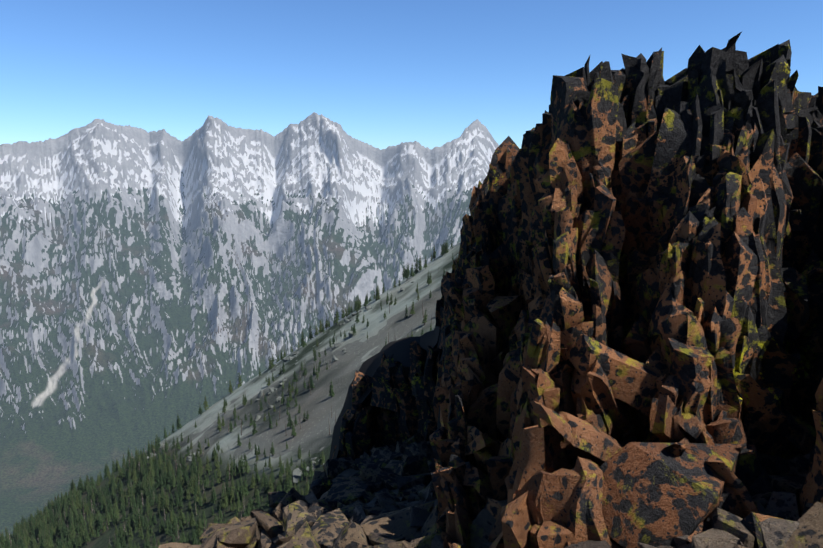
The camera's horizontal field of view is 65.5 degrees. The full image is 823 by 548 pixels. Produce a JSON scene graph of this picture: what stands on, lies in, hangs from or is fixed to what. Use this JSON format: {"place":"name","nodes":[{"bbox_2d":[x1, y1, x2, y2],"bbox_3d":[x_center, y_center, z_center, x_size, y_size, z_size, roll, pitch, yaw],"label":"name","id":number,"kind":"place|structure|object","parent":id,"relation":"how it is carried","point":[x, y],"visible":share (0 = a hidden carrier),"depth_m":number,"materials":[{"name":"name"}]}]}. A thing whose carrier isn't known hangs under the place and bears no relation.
{"place":"outdoors","nodes":[
{"label":"outdoors","id":0,"kind":"place"},
{"bbox_2d":[28,242,460,547],"bbox_3d":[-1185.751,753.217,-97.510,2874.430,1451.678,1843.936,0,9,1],"label":"terrain","id":1,"kind":"structure","parent":0,"point":[313,436],"depth_m":294.30,"materials":[{"name":"grey gravel"}]},
{"bbox_2d":[0,534,5,547],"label":"conifer tree","id":2,"kind":"object","parent":1,"relation":"on","point":[2,543],"visible":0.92,"depth_m":380.64,"materials":[{"name":"green plant"}]},
{"bbox_2d":[31,523,35,537],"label":"conifer tree","id":3,"kind":"object","parent":1,"relation":"on","point":[33,534],"visible":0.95,"depth_m":361.45,"materials":[{"name":"green plant"}]},
{"bbox_2d":[59,519,62,537],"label":"conifer tree","id":4,"kind":"object","parent":1,"relation":"on","point":[61,524],"visible":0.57,"depth_m":328.37,"materials":[{"name":"green plant"}]},
{"bbox_2d":[62,507,67,523],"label":"conifer tree","id":5,"kind":"object","parent":1,"relation":"on","point":[64,518],"visible":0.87,"depth_m":349.29,"materials":[{"name":"green plant"}]},
{"bbox_2d":[64,525,69,540],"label":"conifer tree","id":6,"kind":"object","parent":1,"relation":"on","point":[65,532],"visible":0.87,"depth_m":314.85,"materials":[{"name":"green plant"}]},
{"bbox_2d":[70,522,75,537],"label":"conifer tree","id":7,"kind":"object","parent":1,"relation":"on","point":[72,532],"visible":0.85,"depth_m":304.51,"materials":[{"name":"green plant"}]},
{"bbox_2d":[75,512,85,530],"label":"conifer tree","id":8,"kind":"object","parent":1,"relation":"on","point":[80,519],"visible":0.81,"depth_m":318.06,"materials":[{"name":"green plant"}]},
{"bbox_2d":[79,526,84,541],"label":"conifer tree","id":9,"kind":"object","parent":1,"relation":"on","point":[81,530],"visible":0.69,"depth_m":290.75,"materials":[{"name":"green plant"}]},
{"bbox_2d":[82,518,87,532],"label":"conifer tree","id":10,"kind":"object","parent":1,"relation":"on","point":[84,526],"visible":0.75,"depth_m":301.56,"materials":[{"name":"green plant"}]},
{"bbox_2d":[85,529,89,543],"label":"conifer tree","id":11,"kind":"object","parent":1,"relation":"on","point":[87,539],"visible":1,"depth_m":280.69,"materials":[{"name":"green plant"}]},
{"bbox_2d":[88,518,93,536],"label":"conifer tree","id":12,"kind":"object","parent":1,"relation":"on","point":[91,527],"visible":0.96,"depth_m":290.11,"materials":[{"name":"green plant"}]},
{"bbox_2d":[89,476,94,491],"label":"conifer tree","id":13,"kind":"object","parent":1,"relation":"on","point":[91,482],"visible":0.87,"depth_m":391.59,"materials":[{"name":"green plant"}]},
{"bbox_2d":[97,515,102,530],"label":"conifer tree","id":14,"kind":"object","parent":1,"relation":"on","point":[100,526],"visible":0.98,"depth_m":288.93,"materials":[{"name":"green plant"}]},
{"bbox_2d":[101,498,104,512],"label":"conifer tree","id":15,"kind":"object","parent":1,"relation":"on","point":[102,507],"visible":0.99,"depth_m":321.56,"materials":[{"name":"green plant"}]},
{"bbox_2d":[103,509,110,524],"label":"conifer tree","id":16,"kind":"object","parent":1,"relation":"on","point":[107,518],"visible":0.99,"depth_m":290.35,"materials":[{"name":"green plant"}]},
{"bbox_2d":[109,502,112,516],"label":"conifer tree","id":17,"kind":"object","parent":1,"relation":"on","point":[111,510],"visible":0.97,"depth_m":299.43,"materials":[{"name":"green plant"}]},
{"bbox_2d":[109,477,114,495],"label":"conifer tree","id":18,"kind":"object","parent":1,"relation":"on","point":[112,483],"visible":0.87,"depth_m":347.19,"materials":[{"name":"green plant"}]},
{"bbox_2d":[111,499,119,518],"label":"conifer tree","id":19,"kind":"object","parent":1,"relation":"on","point":[117,509],"visible":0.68,"depth_m":291.21,"materials":[{"name":"green plant"}]},
{"bbox_2d":[115,537,120,547],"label":"conifer tree","id":20,"kind":"object","parent":1,"relation":"on","point":[117,544],"visible":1,"depth_m":241.62,"materials":[{"name":"green plant"}]},
{"bbox_2d":[117,465,122,480],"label":"conifer tree","id":21,"kind":"object","parent":1,"relation":"on","point":[120,473],"visible":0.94,"depth_m":367.43,"materials":[{"name":"green plant"}]},
{"bbox_2d":[117,523,122,539],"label":"conifer tree","id":22,"kind":"object","parent":1,"relation":"on","point":[120,532],"visible":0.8,"depth_m":255.57,"materials":[{"name":"green plant"}]},
{"bbox_2d":[120,505,126,522],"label":"conifer tree","id":23,"kind":"object","parent":1,"relation":"on","point":[123,517],"visible":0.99,"depth_m":276.82,"materials":[{"name":"green plant"}]},
{"bbox_2d":[121,538,125,547],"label":"conifer tree","id":24,"kind":"object","parent":1,"relation":"on","point":[123,541],"visible":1,"depth_m":236.40,"materials":[{"name":"green plant"}]},
{"bbox_2d":[128,524,133,542],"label":"conifer tree","id":25,"kind":"object","parent":1,"relation":"on","point":[131,533],"visible":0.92,"depth_m":245.51,"materials":[{"name":"green plant"}]},
{"bbox_2d":[131,508,135,522],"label":"conifer tree","id":26,"kind":"object","parent":1,"relation":"on","point":[133,512],"visible":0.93,"depth_m":265.85,"materials":[{"name":"green plant"}]},
{"bbox_2d":[131,494,136,511],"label":"conifer tree","id":27,"kind":"object","parent":1,"relation":"on","point":[134,505],"visible":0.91,"depth_m":279.56,"materials":[{"name":"green plant"}]},
{"bbox_2d":[132,472,138,489],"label":"conifer tree","id":28,"kind":"object","parent":1,"relation":"on","point":[135,479],"visible":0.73,"depth_m":321.61,"materials":[{"name":"green plant"}]},
{"bbox_2d":[138,497,143,513],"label":"conifer tree","id":29,"kind":"object","parent":1,"relation":"on","point":[140,508],"visible":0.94,"depth_m":272.27,"materials":[{"name":"green plant"}]},
{"bbox_2d":[139,512,143,526],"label":"conifer tree","id":30,"kind":"object","parent":1,"relation":"on","point":[141,517],"visible":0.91,"depth_m":255.97,"materials":[{"name":"green plant"}]},
{"bbox_2d":[140,477,146,497],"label":"conifer tree","id":31,"kind":"object","parent":1,"relation":"on","point":[143,483],"visible":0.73,"depth_m":295.40,"materials":[{"name":"green plant"}]},
{"bbox_2d":[143,513,148,529],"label":"conifer tree","id":32,"kind":"object","parent":1,"relation":"on","point":[145,522],"visible":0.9,"depth_m":243.96,"materials":[{"name":"green plant"}]},
{"bbox_2d":[148,509,152,525],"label":"conifer tree","id":33,"kind":"object","parent":1,"relation":"on","point":[150,516],"visible":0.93,"depth_m":245.58,"materials":[{"name":"green plant"}]},
{"bbox_2d":[148,491,153,507],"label":"conifer tree","id":34,"kind":"object","parent":1,"relation":"on","point":[150,501],"visible":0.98,"depth_m":270.70,"materials":[{"name":"green plant"}]},
{"bbox_2d":[152,535,157,547],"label":"conifer tree","id":35,"kind":"object","parent":1,"relation":"on","point":[153,542],"visible":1,"depth_m":218.75,"materials":[{"name":"green plant"}]},
{"bbox_2d":[154,470,159,488],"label":"conifer tree","id":36,"kind":"object","parent":1,"relation":"on","point":[157,485],"visible":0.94,"depth_m":294.67,"materials":[{"name":"green plant"}]},
{"bbox_2d":[154,459,160,475],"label":"conifer tree","id":37,"kind":"object","parent":1,"relation":"on","point":[157,468],"visible":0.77,"depth_m":314.40,"materials":[{"name":"green plant"}]},
{"bbox_2d":[161,450,166,466],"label":"conifer tree","id":38,"kind":"object","parent":1,"relation":"on","point":[163,458],"visible":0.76,"depth_m":328.69,"materials":[{"name":"green plant"}]},
{"bbox_2d":[162,469,168,487],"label":"conifer tree","id":39,"kind":"object","parent":1,"relation":"on","point":[165,484],"visible":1,"depth_m":284.29,"materials":[{"name":"green plant"}]},
{"bbox_2d":[164,495,169,513],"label":"conifer tree","id":40,"kind":"object","parent":1,"relation":"on","point":[166,505],"visible":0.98,"depth_m":250.13,"materials":[{"name":"green plant"}]},
{"bbox_2d":[166,471,171,489],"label":"conifer tree","id":41,"kind":"object","parent":1,"relation":"on","point":[169,480],"visible":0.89,"depth_m":283.85,"materials":[{"name":"green plant"}]},
{"bbox_2d":[168,523,172,537],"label":"conifer tree","id":42,"kind":"object","parent":1,"relation":"on","point":[170,532],"visible":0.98,"depth_m":220.95,"materials":[{"name":"green plant"}]},
{"bbox_2d":[169,492,174,508],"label":"conifer tree","id":43,"kind":"object","parent":1,"relation":"on","point":[171,500],"visible":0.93,"depth_m":253.87,"materials":[{"name":"green plant"}]},
{"bbox_2d":[171,475,175,488],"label":"conifer tree","id":44,"kind":"object","parent":1,"relation":"on","point":[173,485],"visible":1,"depth_m":278.70,"materials":[{"name":"green plant"}]},
{"bbox_2d":[172,515,178,532],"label":"conifer tree","id":45,"kind":"object","parent":1,"relation":"on","point":[174,524],"visible":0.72,"depth_m":223.62,"materials":[{"name":"green plant"}]},
{"bbox_2d":[174,521,177,538],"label":"conifer tree","id":46,"kind":"object","parent":1,"relation":"on","point":[175,531],"visible":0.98,"depth_m":215.98,"materials":[{"name":"green plant"}]},
{"bbox_2d":[174,492,178,506],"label":"conifer tree","id":47,"kind":"object","parent":1,"relation":"on","point":[177,501],"visible":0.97,"depth_m":246.54,"materials":[{"name":"green plant"}]},
{"bbox_2d":[176,415,181,429],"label":"conifer tree","id":48,"kind":"object","parent":1,"relation":"on","point":[178,424],"visible":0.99,"depth_m":398.05,"materials":[{"name":"green plant"}]},
{"bbox_2d":[177,483,184,502],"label":"conifer tree","id":49,"kind":"object","parent":1,"relation":"on","point":[180,492],"visible":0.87,"depth_m":254.28,"materials":[{"name":"green plant"}]},
{"bbox_2d":[178,508,185,527],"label":"conifer tree","id":50,"kind":"object","parent":1,"relation":"on","point":[182,517],"visible":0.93,"depth_m":225.27,"materials":[{"name":"green plant"}]},
{"bbox_2d":[181,526,185,542],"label":"conifer tree","id":51,"kind":"object","parent":1,"relation":"on","point":[183,538],"visible":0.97,"depth_m":207.52,"materials":[{"name":"green plant"}]},
{"bbox_2d":[181,456,186,472],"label":"conifer tree","id":52,"kind":"object","parent":1,"relation":"on","point":[183,467],"visible":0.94,"depth_m":294.31,"materials":[{"name":"green plant"}]},
{"bbox_2d":[183,470,187,486],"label":"conifer tree","id":53,"kind":"object","parent":1,"relation":"on","point":[185,483],"visible":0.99,"depth_m":268.59,"materials":[{"name":"green plant"}]},
{"bbox_2d":[189,476,194,495],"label":"conifer tree","id":54,"kind":"object","parent":1,"relation":"on","point":[192,488],"visible":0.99,"depth_m":250.10,"materials":[{"name":"green plant"}]},
{"bbox_2d":[190,509,195,526],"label":"conifer tree","id":55,"kind":"object","parent":1,"relation":"on","point":[192,522],"visible":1,"depth_m":217.04,"materials":[{"name":"green plant"}]},
{"bbox_2d":[191,530,196,544],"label":"conifer tree","id":56,"kind":"object","parent":1,"relation":"on","point":[194,542],"visible":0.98,"depth_m":199.42,"materials":[{"name":"green plant"}]},
{"bbox_2d":[194,522,198,537],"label":"conifer tree","id":57,"kind":"object","parent":1,"relation":"on","point":[196,531],"visible":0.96,"depth_m":202.60,"materials":[{"name":"green plant"}]},
{"bbox_2d":[195,483,201,501],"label":"conifer tree","id":58,"kind":"object","parent":1,"relation":"on","point":[197,496],"visible":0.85,"depth_m":236.90,"materials":[{"name":"green plant"}]},
{"bbox_2d":[197,520,203,535],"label":"conifer tree","id":59,"kind":"object","parent":1,"relation":"on","point":[200,527],"visible":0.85,"depth_m":202.48,"materials":[{"name":"green plant"}]},
{"bbox_2d":[198,491,202,507],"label":"conifer tree","id":60,"kind":"object","parent":1,"relation":"on","point":[200,502],"visible":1,"depth_m":230.43,"materials":[{"name":"green plant"}]},
{"bbox_2d":[202,475,208,488],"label":"conifer tree","id":61,"kind":"object","parent":1,"relation":"on","point":[205,482],"visible":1,"depth_m":247.28,"materials":[{"name":"green plant"}]},
{"bbox_2d":[203,396,208,410],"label":"conifer tree","id":62,"kind":"object","parent":1,"relation":"on","point":[205,404],"visible":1,"depth_m":398.60,"materials":[{"name":"green plant"}]},
{"bbox_2d":[204,456,210,474],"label":"conifer tree","id":63,"kind":"object","parent":1,"relation":"on","point":[207,465],"visible":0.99,"depth_m":267.99,"materials":[{"name":"green plant"}]},
{"bbox_2d":[210,486,216,502],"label":"conifer tree","id":64,"kind":"object","parent":1,"relation":"on","point":[214,497],"visible":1,"depth_m":225.50,"materials":[{"name":"green plant"}]},
{"bbox_2d":[215,453,219,470],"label":"conifer tree","id":65,"kind":"object","parent":1,"relation":"on","point":[216,465],"visible":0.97,"depth_m":259.46,"materials":[{"name":"green plant"}]},
{"bbox_2d":[215,466,222,483],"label":"conifer tree","id":66,"kind":"object","parent":1,"relation":"on","point":[219,478],"visible":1,"depth_m":242.87,"materials":[{"name":"green plant"}]},
{"bbox_2d":[222,491,227,507],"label":"conifer tree","id":67,"kind":"object","parent":1,"relation":"on","point":[225,503],"visible":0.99,"depth_m":214.43,"materials":[{"name":"green plant"}]},
{"bbox_2d":[226,487,230,504],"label":"conifer tree","id":68,"kind":"object","parent":1,"relation":"on","point":[228,498],"visible":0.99,"depth_m":215.71,"materials":[{"name":"green plant"}]},
{"bbox_2d":[229,485,234,502],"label":"conifer tree","id":69,"kind":"object","parent":1,"relation":"on","point":[232,496],"visible":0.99,"depth_m":214.99,"materials":[{"name":"green plant"}]},
{"bbox_2d":[235,496,241,512],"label":"conifer tree","id":70,"kind":"object","parent":1,"relation":"on","point":[238,504],"visible":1,"depth_m":202.88,"materials":[{"name":"green plant"}]},
{"bbox_2d":[236,477,240,496],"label":"conifer tree","id":71,"kind":"object","parent":1,"relation":"on","point":[237,486],"visible":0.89,"depth_m":218.78,"materials":[{"name":"green plant"}]},
{"bbox_2d":[235,453,244,473],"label":"conifer tree","id":72,"kind":"object","parent":1,"relation":"on","point":[242,463],"visible":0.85,"depth_m":239.01,"materials":[{"name":"green plant"}]},
{"bbox_2d":[238,372,242,387],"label":"conifer tree","id":73,"kind":"object","parent":1,"relation":"on","point":[239,380],"visible":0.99,"depth_m":404.77,"materials":[{"name":"green plant"}]},
{"bbox_2d":[243,480,248,495],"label":"conifer tree","id":74,"kind":"object","parent":1,"relation":"on","point":[245,489],"visible":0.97,"depth_m":213.59,"materials":[{"name":"green plant"}]},
{"bbox_2d":[243,454,250,473],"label":"conifer tree","id":75,"kind":"object","parent":1,"relation":"on","point":[246,466],"visible":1,"depth_m":234.04,"materials":[{"name":"green plant"}]},
{"bbox_2d":[245,502,250,516],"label":"conifer tree","id":76,"kind":"object","parent":1,"relation":"on","point":[248,508],"visible":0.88,"depth_m":191.68,"materials":[{"name":"green plant"}]},
{"bbox_2d":[250,473,255,488],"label":"conifer tree","id":77,"kind":"object","parent":1,"relation":"on","point":[252,485],"visible":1,"depth_m":215.41,"materials":[{"name":"green plant"}]},
{"bbox_2d":[252,421,257,434],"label":"conifer tree","id":78,"kind":"object","parent":1,"relation":"on","point":[254,431],"visible":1,"depth_m":279.57,"materials":[{"name":"green plant"}]},
{"bbox_2d":[253,486,259,501],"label":"conifer tree","id":79,"kind":"object","parent":1,"relation":"on","point":[256,495],"visible":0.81,"depth_m":201.01,"materials":[{"name":"green plant"}]},
{"bbox_2d":[255,466,259,483],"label":"conifer tree","id":80,"kind":"object","parent":1,"relation":"on","point":[257,478],"visible":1,"depth_m":217.02,"materials":[{"name":"green plant"}]},
{"bbox_2d":[255,494,260,508],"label":"conifer tree","id":81,"kind":"object","parent":1,"relation":"on","point":[258,505],"visible":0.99,"depth_m":194.58,"materials":[{"name":"green plant"}]},
{"bbox_2d":[263,475,268,493],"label":"conifer tree","id":82,"kind":"object","parent":1,"relation":"on","point":[266,484],"visible":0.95,"depth_m":204.20,"materials":[{"name":"green plant"}]},
{"bbox_2d":[268,477,272,491],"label":"conifer tree","id":83,"kind":"object","parent":1,"relation":"on","point":[270,485],"visible":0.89,"depth_m":200.62,"materials":[{"name":"green plant"}]},
{"bbox_2d":[147,282,413,483],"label":"scree outcrop rocks","id":84,"kind":"object","parent":1,"relation":"on","point":[297,474],"visible":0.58,"depth_m":332.90,"materials":[{"name":"grey stone"}]},
{"bbox_2d":[278,471,283,484],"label":"conifer tree","id":85,"kind":"object","parent":1,"relation":"on","point":[280,481],"visible":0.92,"depth_m":200.83,"materials":[{"name":"green plant"}]},
{"bbox_2d":[286,478,290,492],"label":"conifer tree","id":86,"kind":"object","parent":1,"relation":"on","point":[288,484],"visible":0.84,"depth_m":191.55,"materials":[{"name":"green plant"}]},
{"bbox_2d":[286,412,291,427],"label":"conifer tree","id":87,"kind":"object","parent":1,"relation":"on","point":[289,423],"visible":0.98,"depth_m":253.57,"materials":[{"name":"green plant"}]},
{"bbox_2d":[291,420,296,436],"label":"conifer tree","id":88,"kind":"object","parent":1,"relation":"on","point":[293,432],"visible":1,"depth_m":241.03,"materials":[{"name":"green plant"}]},
{"bbox_2d":[300,332,306,347],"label":"conifer tree","id":89,"kind":"object","parent":1,"relation":"on","point":[303,344],"visible":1,"depth_m":390.24,"materials":[{"name":"green plant"}]},
{"bbox_2d":[302,459,307,477],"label":"conifer tree","id":90,"kind":"object","parent":1,"relation":"on","point":[305,474],"visible":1,"depth_m":195.81,"materials":[{"name":"green plant"}]},
{"bbox_2d":[308,324,312,339],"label":"conifer tree","id":91,"kind":"object","parent":1,"relation":"on","point":[310,337],"visible":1,"depth_m":406.71,"materials":[{"name":"green plant"}]},
{"bbox_2d":[308,460,313,476],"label":"conifer tree","id":92,"kind":"object","parent":1,"relation":"on","point":[311,470],"visible":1,"depth_m":193.27,"materials":[{"name":"green plant"}]},
{"bbox_2d":[309,375,314,389],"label":"conifer tree","id":93,"kind":"object","parent":1,"relation":"on","point":[311,386],"visible":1,"depth_m":287.55,"materials":[{"name":"green plant"}]},
{"bbox_2d":[320,451,324,464],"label":"conifer tree","id":94,"kind":"object","parent":1,"relation":"on","point":[322,459],"visible":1,"depth_m":196.68,"materials":[{"name":"green plant"}]},
{"bbox_2d":[329,380,334,396],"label":"conifer tree","id":95,"kind":"object","parent":1,"relation":"on","point":[331,394],"visible":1,"depth_m":259.13,"materials":[{"name":"green plant"}]},
{"bbox_2d":[404,262,408,278],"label":"conifer tree","id":96,"kind":"object","parent":1,"relation":"on","point":[407,274],"visible":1,"depth_m":392.48,"materials":[{"name":"green plant"}]},
{"bbox_2d":[414,257,418,273],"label":"conifer tree","id":97,"kind":"object","parent":1,"relation":"on","point":[416,269],"visible":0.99,"depth_m":396.35,"materials":[{"name":"green plant"}]},
{"bbox_2d":[0,112,498,539],"bbox_3d":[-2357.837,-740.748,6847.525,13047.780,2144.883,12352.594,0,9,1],"label":"mountain range","id":98,"kind":"structure","parent":0,"point":[153,284],"depth_m":5585.12,"materials":[{"name":"grey stone"}]},
{"bbox_2d":[0,0,822,149],"label":"sky","id":99,"kind":"structure","parent":0,"point":[388,72],"materials":[{"name":"blue"}]},
{"bbox_2d":[258,468,798,547],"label":"rocks","id":100,"kind":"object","parent":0,"point":[311,496],"depth_m":6.69,"materials":[{"name":"brown stone"}]},
{"bbox_2d":[158,433,822,547],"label":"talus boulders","id":101,"kind":"object","parent":100,"relation":"on","point":[406,468],"visible":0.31,"depth_m":5.84,"materials":[{"name":"stone"}]},
{"bbox_2d":[349,453,813,547],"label":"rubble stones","id":102,"kind":"object","parent":101,"relation":"on","point":[776,533],"visible":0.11,"depth_m":3.35,"materials":[{"name":"brown stone"}]},
{"bbox_2d":[323,32,822,547],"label":"rock outcrop","id":103,"kind":"object","parent":100,"relation":"on","point":[639,258],"visible":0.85,"depth_m":4.30,"materials":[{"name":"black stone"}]},
{"bbox_2d":[488,410,816,547],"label":"feature boulders","id":104,"kind":"object","parent":100,"relation":"on","point":[657,495],"visible":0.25,"depth_m":3.33,"materials":[{"name":"brown stone"}]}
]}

